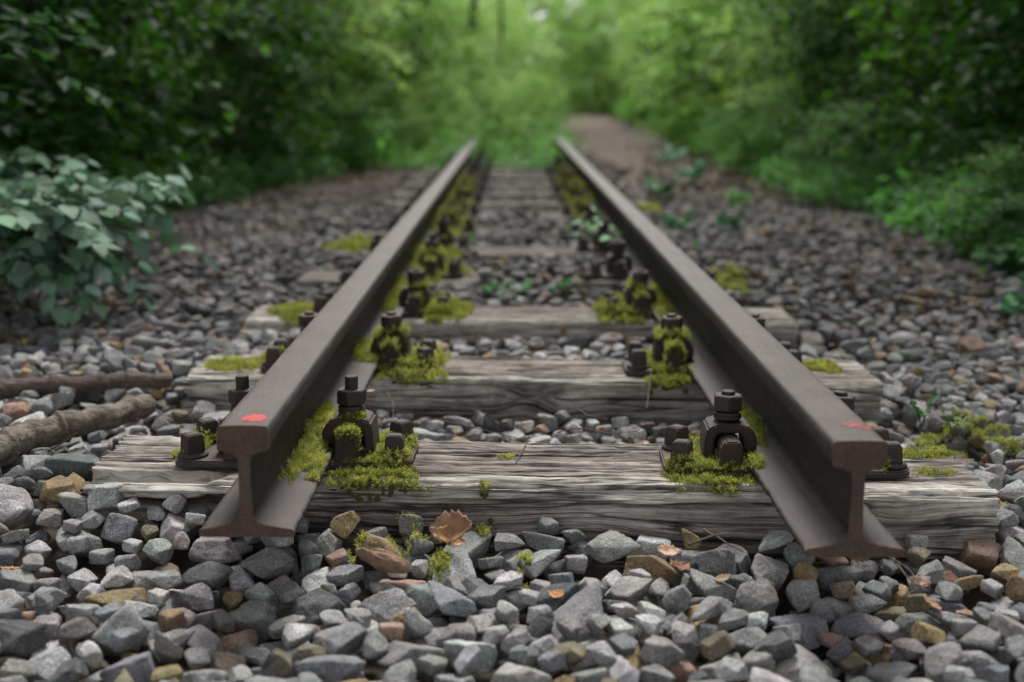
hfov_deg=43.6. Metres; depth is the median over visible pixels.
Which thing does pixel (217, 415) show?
ballast stone
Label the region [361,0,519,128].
woodland shrub
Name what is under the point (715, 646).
ballast stone
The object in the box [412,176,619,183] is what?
wooden sleeper
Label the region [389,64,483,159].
woodland shrub
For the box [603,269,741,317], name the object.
rail fastening
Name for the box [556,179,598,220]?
moss clump
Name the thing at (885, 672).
ballast stone
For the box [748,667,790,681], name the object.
ballast stone
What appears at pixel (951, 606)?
ballast stone
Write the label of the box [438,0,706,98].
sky
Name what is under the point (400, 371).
moss clump
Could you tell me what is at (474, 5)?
woodland tree
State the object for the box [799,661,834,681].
ballast stone
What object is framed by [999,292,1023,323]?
seedling
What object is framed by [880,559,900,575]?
ballast stone
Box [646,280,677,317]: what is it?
moss clump
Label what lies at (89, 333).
ballast stone
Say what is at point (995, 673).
ballast stone
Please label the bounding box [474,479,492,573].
moss clump
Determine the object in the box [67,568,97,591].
ballast stone
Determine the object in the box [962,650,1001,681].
ballast stone
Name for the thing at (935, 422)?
ballast stone
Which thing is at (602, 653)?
ballast stone
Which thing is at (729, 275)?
moss clump
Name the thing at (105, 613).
ballast stone
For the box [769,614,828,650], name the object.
ballast stone
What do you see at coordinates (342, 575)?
ballast stone
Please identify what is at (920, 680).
ballast stone
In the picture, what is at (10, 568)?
dead leaf
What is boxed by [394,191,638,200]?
wooden sleeper
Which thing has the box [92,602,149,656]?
ballast stone
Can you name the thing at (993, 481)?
ballast stone
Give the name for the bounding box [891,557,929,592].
twig
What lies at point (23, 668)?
ballast stone
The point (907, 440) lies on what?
ballast stone
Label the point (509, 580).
ballast stone
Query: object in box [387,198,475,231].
rail fastening
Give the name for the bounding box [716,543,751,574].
ballast stone
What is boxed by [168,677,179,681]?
ballast stone
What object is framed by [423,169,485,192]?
rail fastening
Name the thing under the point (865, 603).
ballast stone
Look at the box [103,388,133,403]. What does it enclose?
ballast stone
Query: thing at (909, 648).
ballast stone
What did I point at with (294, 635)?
ballast stone
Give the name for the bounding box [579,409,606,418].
twig
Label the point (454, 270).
rail fastening
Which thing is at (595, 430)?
twig
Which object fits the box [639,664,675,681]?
ballast stone
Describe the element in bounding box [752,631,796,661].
ballast stone
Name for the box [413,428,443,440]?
ballast stone
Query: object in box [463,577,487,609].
ballast stone
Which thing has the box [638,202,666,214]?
moss clump
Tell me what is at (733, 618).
ballast stone
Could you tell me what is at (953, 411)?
seedling
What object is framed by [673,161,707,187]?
seedling
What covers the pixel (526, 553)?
moss clump
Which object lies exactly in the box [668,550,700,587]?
ballast stone
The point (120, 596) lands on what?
ballast stone
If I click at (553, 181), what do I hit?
rail fastening
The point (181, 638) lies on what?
ballast stone
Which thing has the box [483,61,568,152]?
woodland shrub
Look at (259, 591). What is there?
ballast stone
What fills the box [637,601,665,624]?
ballast stone
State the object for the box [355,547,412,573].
stone
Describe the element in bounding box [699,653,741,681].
ballast stone
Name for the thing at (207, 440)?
moss clump
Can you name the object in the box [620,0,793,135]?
woodland shrub
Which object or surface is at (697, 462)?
moss clump
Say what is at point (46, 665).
ballast stone
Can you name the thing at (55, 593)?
ballast stone
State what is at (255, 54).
woodland shrub
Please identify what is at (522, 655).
ballast stone
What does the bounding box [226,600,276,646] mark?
ballast stone
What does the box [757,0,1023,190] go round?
woodland shrub
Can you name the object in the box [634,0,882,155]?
woodland shrub
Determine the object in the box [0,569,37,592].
ballast stone
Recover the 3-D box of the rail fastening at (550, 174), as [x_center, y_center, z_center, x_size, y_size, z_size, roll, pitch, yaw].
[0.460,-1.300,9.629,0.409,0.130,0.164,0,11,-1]
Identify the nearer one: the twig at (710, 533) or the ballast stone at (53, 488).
the twig at (710, 533)
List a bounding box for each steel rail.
[199,137,479,536]
[553,136,904,556]
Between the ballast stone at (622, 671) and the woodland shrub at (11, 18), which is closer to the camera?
the ballast stone at (622, 671)
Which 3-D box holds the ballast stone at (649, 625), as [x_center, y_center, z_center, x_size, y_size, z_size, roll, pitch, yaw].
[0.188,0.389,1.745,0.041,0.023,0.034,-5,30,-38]
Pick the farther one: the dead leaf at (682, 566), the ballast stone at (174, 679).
the dead leaf at (682, 566)
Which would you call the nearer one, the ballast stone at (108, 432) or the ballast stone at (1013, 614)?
the ballast stone at (1013, 614)
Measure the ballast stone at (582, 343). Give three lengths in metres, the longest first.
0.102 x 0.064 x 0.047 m
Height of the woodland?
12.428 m
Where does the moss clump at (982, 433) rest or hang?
on the gravel
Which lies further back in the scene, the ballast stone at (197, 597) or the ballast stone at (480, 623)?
the ballast stone at (197, 597)
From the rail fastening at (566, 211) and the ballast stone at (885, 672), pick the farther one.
the rail fastening at (566, 211)
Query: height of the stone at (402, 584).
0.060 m
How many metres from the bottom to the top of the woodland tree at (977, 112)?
9.592 m
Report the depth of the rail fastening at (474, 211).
6.63 m
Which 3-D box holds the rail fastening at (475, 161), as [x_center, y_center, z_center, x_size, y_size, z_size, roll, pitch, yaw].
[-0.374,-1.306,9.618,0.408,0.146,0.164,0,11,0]
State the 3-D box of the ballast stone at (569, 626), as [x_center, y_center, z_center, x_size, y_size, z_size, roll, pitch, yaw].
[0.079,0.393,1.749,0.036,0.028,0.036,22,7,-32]
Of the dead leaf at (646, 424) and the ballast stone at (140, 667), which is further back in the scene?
the dead leaf at (646, 424)
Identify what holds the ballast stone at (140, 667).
on the gravel
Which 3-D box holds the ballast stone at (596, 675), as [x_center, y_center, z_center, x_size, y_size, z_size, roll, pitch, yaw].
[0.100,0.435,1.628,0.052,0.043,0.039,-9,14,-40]
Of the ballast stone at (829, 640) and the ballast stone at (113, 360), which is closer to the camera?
the ballast stone at (829, 640)
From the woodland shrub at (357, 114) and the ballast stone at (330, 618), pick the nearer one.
the ballast stone at (330, 618)
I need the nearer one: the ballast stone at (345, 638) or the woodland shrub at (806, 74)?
the ballast stone at (345, 638)
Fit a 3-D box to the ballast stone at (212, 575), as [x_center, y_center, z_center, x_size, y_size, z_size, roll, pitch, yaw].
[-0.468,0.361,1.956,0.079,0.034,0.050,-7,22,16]
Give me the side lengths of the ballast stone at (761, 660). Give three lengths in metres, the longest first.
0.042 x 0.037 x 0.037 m
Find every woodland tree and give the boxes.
[464,0,477,98]
[498,0,502,88]
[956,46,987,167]
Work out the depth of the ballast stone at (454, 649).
1.69 m
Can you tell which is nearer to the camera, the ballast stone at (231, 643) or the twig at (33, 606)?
the twig at (33, 606)
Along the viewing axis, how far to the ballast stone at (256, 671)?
1.67 m
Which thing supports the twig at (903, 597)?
on the gravel
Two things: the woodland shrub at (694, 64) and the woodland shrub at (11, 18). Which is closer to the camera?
the woodland shrub at (11, 18)
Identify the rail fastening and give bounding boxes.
[175,374,418,469]
[260,311,440,373]
[312,268,449,316]
[347,234,463,278]
[369,213,471,251]
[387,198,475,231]
[403,186,479,215]
[414,177,483,203]
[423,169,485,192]
[431,163,488,184]
[440,157,489,177]
[442,153,491,170]
[447,149,492,165]
[452,145,493,160]
[543,151,579,165]
[544,155,592,171]
[546,159,598,177]
[550,165,607,184]
[552,172,614,192]
[557,180,626,203]
[562,190,637,215]
[568,202,651,231]
[575,218,673,251]
[586,239,703,279]
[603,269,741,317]
[622,313,801,376]
[659,389,909,478]
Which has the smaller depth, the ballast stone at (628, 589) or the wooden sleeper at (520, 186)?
the ballast stone at (628, 589)
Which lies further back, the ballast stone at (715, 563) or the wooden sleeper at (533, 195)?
the wooden sleeper at (533, 195)
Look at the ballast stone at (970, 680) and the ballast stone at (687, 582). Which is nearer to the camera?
the ballast stone at (970, 680)
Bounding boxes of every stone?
[0,484,33,529]
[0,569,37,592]
[0,619,49,656]
[0,659,36,678]
[0,675,26,681]
[9,411,44,426]
[16,592,32,612]
[20,455,50,477]
[22,553,43,570]
[26,586,67,611]
[26,646,70,681]
[30,640,74,658]
[31,614,59,651]
[36,508,62,526]
[39,475,81,503]
[44,453,99,480]
[49,657,88,681]
[55,524,103,557]
[56,555,76,574]
[58,617,97,643]
[65,604,100,625]
[66,472,85,491]
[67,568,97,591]
[75,643,86,666]
[79,328,98,346]
[80,640,102,666]
[82,587,147,606]
[87,483,126,511]
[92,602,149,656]
[94,601,121,622]
[99,351,121,372]
[99,651,155,681]
[100,513,137,545]
[100,565,133,587]
[102,429,112,435]
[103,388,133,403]
[114,668,133,681]
[118,426,150,435]
[122,600,158,618]
[130,570,158,590]
[142,538,172,564]
[146,569,181,589]
[147,629,195,663]
[149,320,188,337]
[150,664,182,681]
[154,631,183,662]
[159,513,200,549]
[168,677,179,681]
[172,424,195,436]
[178,583,213,611]
[180,669,227,681]
[181,561,233,589]
[183,625,222,657]
[184,647,210,668]
[188,537,241,562]
[202,411,228,421]
[203,339,238,354]
[205,652,246,680]
[220,629,257,654]
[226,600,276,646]
[227,667,261,681]
[228,564,254,596]
[228,665,252,681]
[236,643,258,665]
[241,547,294,578]
[243,537,262,544]
[244,582,274,602]
[244,675,288,681]
[245,647,272,665]
[258,647,300,678]
[260,537,293,547]
[267,573,300,619]
[268,615,305,638]
[272,648,292,677]
[282,623,317,648]
[284,677,298,681]
[292,587,346,643]
[295,643,326,660]
[295,655,365,681]
[296,516,308,534]
[298,672,321,681]
[301,567,330,593]
[312,622,366,654]
[314,528,342,556]
[320,609,345,628]
[326,564,363,586]
[330,510,360,538]
[344,607,371,628]
[344,679,368,681]
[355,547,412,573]
[355,620,378,655]
[357,588,416,623]
[357,671,364,678]
[359,532,401,557]
[363,629,389,658]
[375,640,449,681]
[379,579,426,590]
[383,659,416,681]
[390,607,422,641]
[404,583,438,617]
[412,627,445,646]
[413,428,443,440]
[416,654,447,675]
[428,581,476,617]
[432,552,476,614]
[434,674,474,681]
[436,622,475,648]
[443,639,497,675]
[444,531,491,568]
[453,645,480,676]
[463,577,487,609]
[467,613,495,633]
[468,585,505,607]
[474,607,519,635]
[475,634,537,661]
[483,625,509,644]
[491,662,551,681]
[494,533,524,551]
[494,570,522,589]
[495,549,542,577]
[500,627,531,653]
[508,645,539,667]
[519,549,560,579]
[522,531,565,560]
[526,604,554,623]
[528,582,579,611]
[528,634,558,670]
[537,649,565,675]
[550,580,602,643]
[552,641,587,666]
[553,675,574,681]
[555,613,581,640]
[559,335,593,350]
[570,668,608,681]
[578,577,597,591]
[583,530,641,563]
[585,641,616,665]
[586,613,610,636]
[601,678,619,681]
[602,570,621,587]
[604,576,652,602]
[609,661,639,681]
[610,603,637,619]
[610,632,637,655]
[611,424,645,443]
[622,555,676,583]
[625,534,670,561]
[635,614,660,636]
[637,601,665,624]
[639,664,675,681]
[640,635,684,668]
[661,614,675,640]
[662,585,691,615]
[667,613,696,640]
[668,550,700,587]
[671,621,697,643]
[680,573,700,594]
[686,568,736,601]
[689,680,723,681]
[691,596,733,622]
[695,549,736,577]
[696,630,735,660]
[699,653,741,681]
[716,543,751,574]
[719,608,748,630]
[721,657,748,681]
[729,627,766,656]
[734,579,778,622]
[742,651,774,675]
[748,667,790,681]
[750,553,788,591]
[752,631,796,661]
[758,530,793,551]
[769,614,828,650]
[773,624,800,641]
[774,643,832,681]
[783,542,815,570]
[786,579,819,612]
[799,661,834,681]
[809,598,835,622]
[816,566,863,591]
[818,632,851,647]
[819,557,848,566]
[826,636,852,667]
[830,612,883,640]
[839,651,868,675]
[848,594,887,613]
[848,676,871,681]
[852,641,893,666]
[853,634,882,656]
[862,580,891,600]
[866,661,917,681]
[869,606,911,642]
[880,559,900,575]
[884,584,910,606]
[891,638,926,659]
[893,676,912,681]
[894,348,930,363]
[895,612,947,644]
[900,437,911,446]
[902,400,933,427]
[902,594,930,612]
[908,678,932,681]
[910,621,946,644]
[912,384,946,407]
[916,559,945,585]
[922,371,949,384]
[924,641,962,681]
[925,410,951,437]
[926,594,967,630]
[927,610,966,627]
[935,581,963,601]
[942,556,976,594]
[943,665,975,681]
[955,575,983,590]
[955,609,973,619]
[956,335,987,356]
[959,539,1000,570]
[959,624,1000,652]
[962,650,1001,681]
[965,678,984,681]
[972,607,991,626]
[973,469,1002,490]
[983,665,1009,681]
[984,373,1015,390]
[988,611,1023,640]
[990,563,1019,584]
[995,607,1019,621]
[999,536,1023,596]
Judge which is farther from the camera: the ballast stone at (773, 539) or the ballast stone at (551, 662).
the ballast stone at (773, 539)
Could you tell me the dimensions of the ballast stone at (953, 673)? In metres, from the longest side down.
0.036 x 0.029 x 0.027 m
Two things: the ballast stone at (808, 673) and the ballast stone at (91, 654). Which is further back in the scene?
the ballast stone at (91, 654)
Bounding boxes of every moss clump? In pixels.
[169,444,180,456]
[181,423,218,452]
[196,354,265,371]
[261,342,289,360]
[266,295,329,328]
[278,398,342,483]
[301,444,432,501]
[319,233,384,253]
[333,413,360,442]
[340,410,368,450]
[346,530,367,563]
[352,326,382,362]
[365,429,405,476]
[373,322,452,386]
[381,272,410,313]
[386,510,434,577]
[393,376,420,389]
[404,428,418,451]
[407,229,472,285]
[407,276,475,324]
[426,547,452,582]
[430,202,477,236]
[443,180,473,216]
[453,170,477,190]
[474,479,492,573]
[494,452,515,459]
[515,549,533,588]
[554,162,581,186]
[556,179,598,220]
[590,275,649,324]
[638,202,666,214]
[642,324,691,387]
[642,360,693,393]
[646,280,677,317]
[658,450,767,496]
[684,433,715,472]
[710,262,750,297]
[739,404,767,446]
[802,357,843,374]
[878,458,896,471]
[901,445,955,459]
[905,407,1011,458]
[911,464,961,476]
[979,434,1023,465]
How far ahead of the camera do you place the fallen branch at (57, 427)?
2.43 m
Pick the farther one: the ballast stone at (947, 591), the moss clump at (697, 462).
the moss clump at (697, 462)
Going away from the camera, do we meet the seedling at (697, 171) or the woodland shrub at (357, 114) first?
the seedling at (697, 171)
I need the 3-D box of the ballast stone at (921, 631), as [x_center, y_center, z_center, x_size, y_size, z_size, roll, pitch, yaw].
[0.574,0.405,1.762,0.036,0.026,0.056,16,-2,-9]
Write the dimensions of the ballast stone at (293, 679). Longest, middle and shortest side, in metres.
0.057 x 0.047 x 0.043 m
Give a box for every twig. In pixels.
[0,595,70,614]
[48,432,77,451]
[435,418,530,441]
[557,428,639,434]
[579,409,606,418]
[646,368,651,409]
[687,533,754,545]
[703,529,742,551]
[888,557,925,591]
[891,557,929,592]
[902,579,959,598]
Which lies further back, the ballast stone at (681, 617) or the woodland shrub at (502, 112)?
the woodland shrub at (502, 112)
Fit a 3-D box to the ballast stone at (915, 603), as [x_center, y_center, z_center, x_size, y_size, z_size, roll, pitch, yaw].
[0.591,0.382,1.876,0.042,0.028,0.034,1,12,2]
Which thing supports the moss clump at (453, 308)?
on the wooden sleeper at (528, 323)
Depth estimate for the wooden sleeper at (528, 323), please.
3.59 m
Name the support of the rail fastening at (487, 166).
on the wooden sleeper at (518, 172)
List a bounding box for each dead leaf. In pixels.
[0,566,19,569]
[429,509,472,543]
[436,524,465,546]
[520,423,530,429]
[548,589,563,597]
[560,327,566,337]
[627,436,634,443]
[638,421,653,425]
[657,543,681,555]
[669,559,690,570]
[715,574,730,581]
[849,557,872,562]
[910,575,930,586]
[924,594,941,609]
[943,571,957,582]
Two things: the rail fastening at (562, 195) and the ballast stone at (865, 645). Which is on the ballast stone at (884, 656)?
the ballast stone at (865, 645)
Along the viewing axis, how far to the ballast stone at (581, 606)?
1.80 m
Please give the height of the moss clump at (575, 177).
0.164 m
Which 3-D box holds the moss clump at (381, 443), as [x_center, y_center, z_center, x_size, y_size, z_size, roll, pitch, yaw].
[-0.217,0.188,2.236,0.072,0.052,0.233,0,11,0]
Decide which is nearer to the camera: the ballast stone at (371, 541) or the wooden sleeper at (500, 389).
the ballast stone at (371, 541)
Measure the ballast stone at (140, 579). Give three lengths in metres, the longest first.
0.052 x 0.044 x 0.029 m
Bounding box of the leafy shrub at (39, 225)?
[0,147,218,325]
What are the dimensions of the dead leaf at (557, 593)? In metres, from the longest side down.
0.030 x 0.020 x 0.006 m
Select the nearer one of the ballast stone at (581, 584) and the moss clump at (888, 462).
the ballast stone at (581, 584)
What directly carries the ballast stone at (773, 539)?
on the ballast stone at (775, 572)
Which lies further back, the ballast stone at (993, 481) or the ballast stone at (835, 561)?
the ballast stone at (993, 481)
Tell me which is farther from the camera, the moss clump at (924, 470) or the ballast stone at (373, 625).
the moss clump at (924, 470)
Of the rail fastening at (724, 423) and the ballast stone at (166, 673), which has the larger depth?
the rail fastening at (724, 423)
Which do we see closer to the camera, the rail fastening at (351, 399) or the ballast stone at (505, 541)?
the ballast stone at (505, 541)
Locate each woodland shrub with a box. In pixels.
[0,0,129,281]
[0,0,237,230]
[0,0,269,212]
[3,0,342,193]
[66,0,382,184]
[140,0,415,164]
[222,0,465,151]
[263,76,397,177]
[305,0,496,134]
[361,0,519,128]
[377,0,516,115]
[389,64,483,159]
[410,24,515,148]
[459,72,534,157]
[473,27,564,134]
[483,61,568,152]
[607,0,768,128]
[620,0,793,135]
[629,0,832,140]
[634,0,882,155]
[691,84,829,184]
[698,0,938,153]
[734,0,1020,181]
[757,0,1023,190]
[771,91,983,210]
[821,0,1023,197]
[870,0,1023,191]
[908,135,1023,269]
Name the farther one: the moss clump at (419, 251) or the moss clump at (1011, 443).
the moss clump at (419, 251)
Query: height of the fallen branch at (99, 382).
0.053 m
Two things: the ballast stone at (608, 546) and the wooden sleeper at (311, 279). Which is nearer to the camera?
the ballast stone at (608, 546)
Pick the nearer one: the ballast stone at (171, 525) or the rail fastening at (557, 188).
the ballast stone at (171, 525)
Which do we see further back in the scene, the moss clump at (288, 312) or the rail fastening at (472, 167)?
the rail fastening at (472, 167)
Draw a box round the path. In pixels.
[547,111,648,185]
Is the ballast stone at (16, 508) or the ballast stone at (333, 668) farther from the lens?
the ballast stone at (16, 508)
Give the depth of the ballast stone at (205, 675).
1.65 m
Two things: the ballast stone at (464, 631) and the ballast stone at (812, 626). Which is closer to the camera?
the ballast stone at (464, 631)
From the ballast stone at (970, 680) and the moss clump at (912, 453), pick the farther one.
the moss clump at (912, 453)
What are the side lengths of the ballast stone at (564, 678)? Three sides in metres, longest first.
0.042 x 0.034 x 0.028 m
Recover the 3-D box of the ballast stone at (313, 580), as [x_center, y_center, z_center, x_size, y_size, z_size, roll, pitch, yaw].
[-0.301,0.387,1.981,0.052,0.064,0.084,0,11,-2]
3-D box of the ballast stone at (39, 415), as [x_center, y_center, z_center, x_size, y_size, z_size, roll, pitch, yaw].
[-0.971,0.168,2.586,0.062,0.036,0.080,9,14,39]
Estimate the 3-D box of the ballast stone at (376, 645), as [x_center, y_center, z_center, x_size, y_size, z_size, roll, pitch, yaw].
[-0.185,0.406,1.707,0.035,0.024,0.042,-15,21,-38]
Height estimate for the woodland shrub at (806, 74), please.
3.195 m
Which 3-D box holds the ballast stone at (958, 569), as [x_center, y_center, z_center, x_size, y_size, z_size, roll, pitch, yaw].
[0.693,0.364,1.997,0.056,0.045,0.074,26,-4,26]
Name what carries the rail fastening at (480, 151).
on the wooden sleeper at (598, 167)
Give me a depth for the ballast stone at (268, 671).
1.73 m
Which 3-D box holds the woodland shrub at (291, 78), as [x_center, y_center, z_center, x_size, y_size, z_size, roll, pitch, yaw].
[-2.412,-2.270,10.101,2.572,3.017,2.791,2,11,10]
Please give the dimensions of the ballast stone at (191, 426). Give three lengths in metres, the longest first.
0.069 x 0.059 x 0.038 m
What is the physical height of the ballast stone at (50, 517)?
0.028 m
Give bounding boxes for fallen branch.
[0,371,172,399]
[0,394,155,468]
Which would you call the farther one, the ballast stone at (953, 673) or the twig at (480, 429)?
the twig at (480, 429)
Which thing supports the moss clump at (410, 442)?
on the wooden sleeper at (591, 491)
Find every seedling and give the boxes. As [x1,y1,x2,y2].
[467,232,479,242]
[480,280,506,298]
[508,279,532,294]
[546,277,573,297]
[562,205,621,265]
[641,173,676,196]
[653,144,687,167]
[661,208,693,229]
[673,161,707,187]
[695,240,709,248]
[712,213,742,231]
[724,187,752,208]
[909,396,938,428]
[938,405,967,439]
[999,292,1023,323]
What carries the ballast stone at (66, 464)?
on the gravel
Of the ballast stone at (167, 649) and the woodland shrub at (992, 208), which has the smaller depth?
the ballast stone at (167, 649)
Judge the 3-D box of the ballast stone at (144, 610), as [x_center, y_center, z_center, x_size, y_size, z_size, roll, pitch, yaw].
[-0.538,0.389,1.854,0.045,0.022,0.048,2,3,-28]
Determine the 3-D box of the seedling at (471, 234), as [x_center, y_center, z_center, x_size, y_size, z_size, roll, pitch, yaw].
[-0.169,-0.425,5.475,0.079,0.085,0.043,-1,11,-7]
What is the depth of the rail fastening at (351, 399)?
2.20 m
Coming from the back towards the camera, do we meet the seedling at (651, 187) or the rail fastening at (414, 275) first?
the seedling at (651, 187)
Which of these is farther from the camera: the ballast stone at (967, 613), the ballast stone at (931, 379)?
the ballast stone at (931, 379)
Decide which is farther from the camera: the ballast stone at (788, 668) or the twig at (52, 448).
the twig at (52, 448)
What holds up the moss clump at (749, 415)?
on the steel rail at (824, 450)
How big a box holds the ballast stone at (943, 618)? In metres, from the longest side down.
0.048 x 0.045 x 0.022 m
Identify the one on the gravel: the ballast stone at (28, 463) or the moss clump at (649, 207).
the ballast stone at (28, 463)
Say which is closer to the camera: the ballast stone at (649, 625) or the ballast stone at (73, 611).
the ballast stone at (649, 625)
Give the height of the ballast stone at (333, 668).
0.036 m
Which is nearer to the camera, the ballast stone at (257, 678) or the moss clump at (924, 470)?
the ballast stone at (257, 678)
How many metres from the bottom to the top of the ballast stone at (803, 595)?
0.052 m
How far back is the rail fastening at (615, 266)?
4.39 m
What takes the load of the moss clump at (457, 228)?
on the rail fastening at (470, 226)
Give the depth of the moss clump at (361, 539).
2.02 m
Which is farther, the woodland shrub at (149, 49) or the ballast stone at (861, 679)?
the woodland shrub at (149, 49)
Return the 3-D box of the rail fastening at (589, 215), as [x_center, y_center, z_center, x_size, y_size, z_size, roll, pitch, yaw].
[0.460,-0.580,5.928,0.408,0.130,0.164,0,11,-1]
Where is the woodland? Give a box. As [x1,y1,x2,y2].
[0,0,1023,171]
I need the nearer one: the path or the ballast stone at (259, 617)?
the ballast stone at (259, 617)
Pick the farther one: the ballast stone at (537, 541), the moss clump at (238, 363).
the moss clump at (238, 363)
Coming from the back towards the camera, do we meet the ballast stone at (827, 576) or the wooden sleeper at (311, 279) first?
the wooden sleeper at (311, 279)
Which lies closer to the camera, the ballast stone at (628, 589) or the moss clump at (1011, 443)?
the ballast stone at (628, 589)
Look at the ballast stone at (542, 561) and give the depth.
1.97 m
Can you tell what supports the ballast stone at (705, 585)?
on the gravel
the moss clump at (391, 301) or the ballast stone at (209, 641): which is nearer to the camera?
the ballast stone at (209, 641)
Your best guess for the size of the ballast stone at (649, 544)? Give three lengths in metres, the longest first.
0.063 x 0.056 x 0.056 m
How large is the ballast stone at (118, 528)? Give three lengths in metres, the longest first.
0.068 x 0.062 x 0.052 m
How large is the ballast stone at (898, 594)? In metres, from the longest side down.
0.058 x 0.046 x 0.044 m
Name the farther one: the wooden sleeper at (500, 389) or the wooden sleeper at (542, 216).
the wooden sleeper at (542, 216)
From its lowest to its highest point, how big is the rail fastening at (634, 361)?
0.130 m
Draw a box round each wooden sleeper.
[82,435,999,577]
[183,355,883,440]
[243,306,798,353]
[296,271,763,299]
[320,246,713,262]
[349,228,683,242]
[365,213,661,222]
[383,201,648,209]
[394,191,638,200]
[402,183,628,191]
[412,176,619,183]
[419,170,611,175]
[426,165,605,170]
[437,161,599,164]
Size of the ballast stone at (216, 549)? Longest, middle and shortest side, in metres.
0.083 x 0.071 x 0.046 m
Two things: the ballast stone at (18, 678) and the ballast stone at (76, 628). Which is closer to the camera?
the ballast stone at (18, 678)
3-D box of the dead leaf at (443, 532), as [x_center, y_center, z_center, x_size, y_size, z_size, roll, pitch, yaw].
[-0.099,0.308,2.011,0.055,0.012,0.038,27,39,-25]
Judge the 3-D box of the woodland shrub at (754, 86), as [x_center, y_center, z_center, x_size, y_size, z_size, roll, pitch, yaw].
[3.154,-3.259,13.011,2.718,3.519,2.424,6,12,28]
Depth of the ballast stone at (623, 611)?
1.79 m
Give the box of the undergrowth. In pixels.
[0,64,1023,314]
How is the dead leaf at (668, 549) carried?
on the ballast stone at (655, 567)
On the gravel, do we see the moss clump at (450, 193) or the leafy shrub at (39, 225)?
the leafy shrub at (39, 225)
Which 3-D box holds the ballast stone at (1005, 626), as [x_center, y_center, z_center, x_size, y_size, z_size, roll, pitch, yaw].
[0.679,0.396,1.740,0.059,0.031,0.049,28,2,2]
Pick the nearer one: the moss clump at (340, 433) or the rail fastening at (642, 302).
the moss clump at (340, 433)
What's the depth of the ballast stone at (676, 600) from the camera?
1.84 m
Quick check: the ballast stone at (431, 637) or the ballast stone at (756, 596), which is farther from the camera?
the ballast stone at (756, 596)
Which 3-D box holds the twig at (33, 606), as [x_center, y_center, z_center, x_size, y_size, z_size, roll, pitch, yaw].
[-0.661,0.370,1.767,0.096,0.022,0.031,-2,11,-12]
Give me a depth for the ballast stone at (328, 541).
2.05 m
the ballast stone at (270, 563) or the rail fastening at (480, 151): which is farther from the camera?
the rail fastening at (480, 151)
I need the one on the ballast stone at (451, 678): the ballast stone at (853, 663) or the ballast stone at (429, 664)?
the ballast stone at (429, 664)
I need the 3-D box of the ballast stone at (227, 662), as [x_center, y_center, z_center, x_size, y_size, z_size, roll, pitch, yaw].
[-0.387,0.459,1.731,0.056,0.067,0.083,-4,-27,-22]
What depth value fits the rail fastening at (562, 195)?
7.36 m
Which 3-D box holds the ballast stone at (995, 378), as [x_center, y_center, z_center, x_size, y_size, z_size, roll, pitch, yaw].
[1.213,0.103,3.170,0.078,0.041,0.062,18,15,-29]
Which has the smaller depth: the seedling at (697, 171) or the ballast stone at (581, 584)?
the ballast stone at (581, 584)
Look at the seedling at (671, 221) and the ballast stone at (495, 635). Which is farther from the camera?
the seedling at (671, 221)
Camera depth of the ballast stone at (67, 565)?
1.98 m
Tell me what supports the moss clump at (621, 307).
on the wooden sleeper at (528, 323)
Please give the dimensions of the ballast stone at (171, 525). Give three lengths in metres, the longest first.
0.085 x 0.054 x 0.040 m
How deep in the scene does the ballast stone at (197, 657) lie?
1.71 m
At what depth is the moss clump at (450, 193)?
7.16 m
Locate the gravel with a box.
[0,151,1023,681]
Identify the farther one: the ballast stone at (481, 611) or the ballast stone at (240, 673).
the ballast stone at (481, 611)
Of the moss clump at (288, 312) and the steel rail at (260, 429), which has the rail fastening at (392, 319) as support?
the steel rail at (260, 429)
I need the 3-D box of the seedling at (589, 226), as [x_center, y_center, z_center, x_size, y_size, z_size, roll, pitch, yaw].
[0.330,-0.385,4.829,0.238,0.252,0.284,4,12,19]
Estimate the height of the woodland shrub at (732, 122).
0.934 m
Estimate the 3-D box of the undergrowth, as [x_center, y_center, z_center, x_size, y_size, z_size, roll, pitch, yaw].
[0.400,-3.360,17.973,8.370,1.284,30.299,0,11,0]
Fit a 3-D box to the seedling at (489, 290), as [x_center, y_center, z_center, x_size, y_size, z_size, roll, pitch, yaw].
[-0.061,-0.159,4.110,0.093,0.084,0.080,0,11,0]
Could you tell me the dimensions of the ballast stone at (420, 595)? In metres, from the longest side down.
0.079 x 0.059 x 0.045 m
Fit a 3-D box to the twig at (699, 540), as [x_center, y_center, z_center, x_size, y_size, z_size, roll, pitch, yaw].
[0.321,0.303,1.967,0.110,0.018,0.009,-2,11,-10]
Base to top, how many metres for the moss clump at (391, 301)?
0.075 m
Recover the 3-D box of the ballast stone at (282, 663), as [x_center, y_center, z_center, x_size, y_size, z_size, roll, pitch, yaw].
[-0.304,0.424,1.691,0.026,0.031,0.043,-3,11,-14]

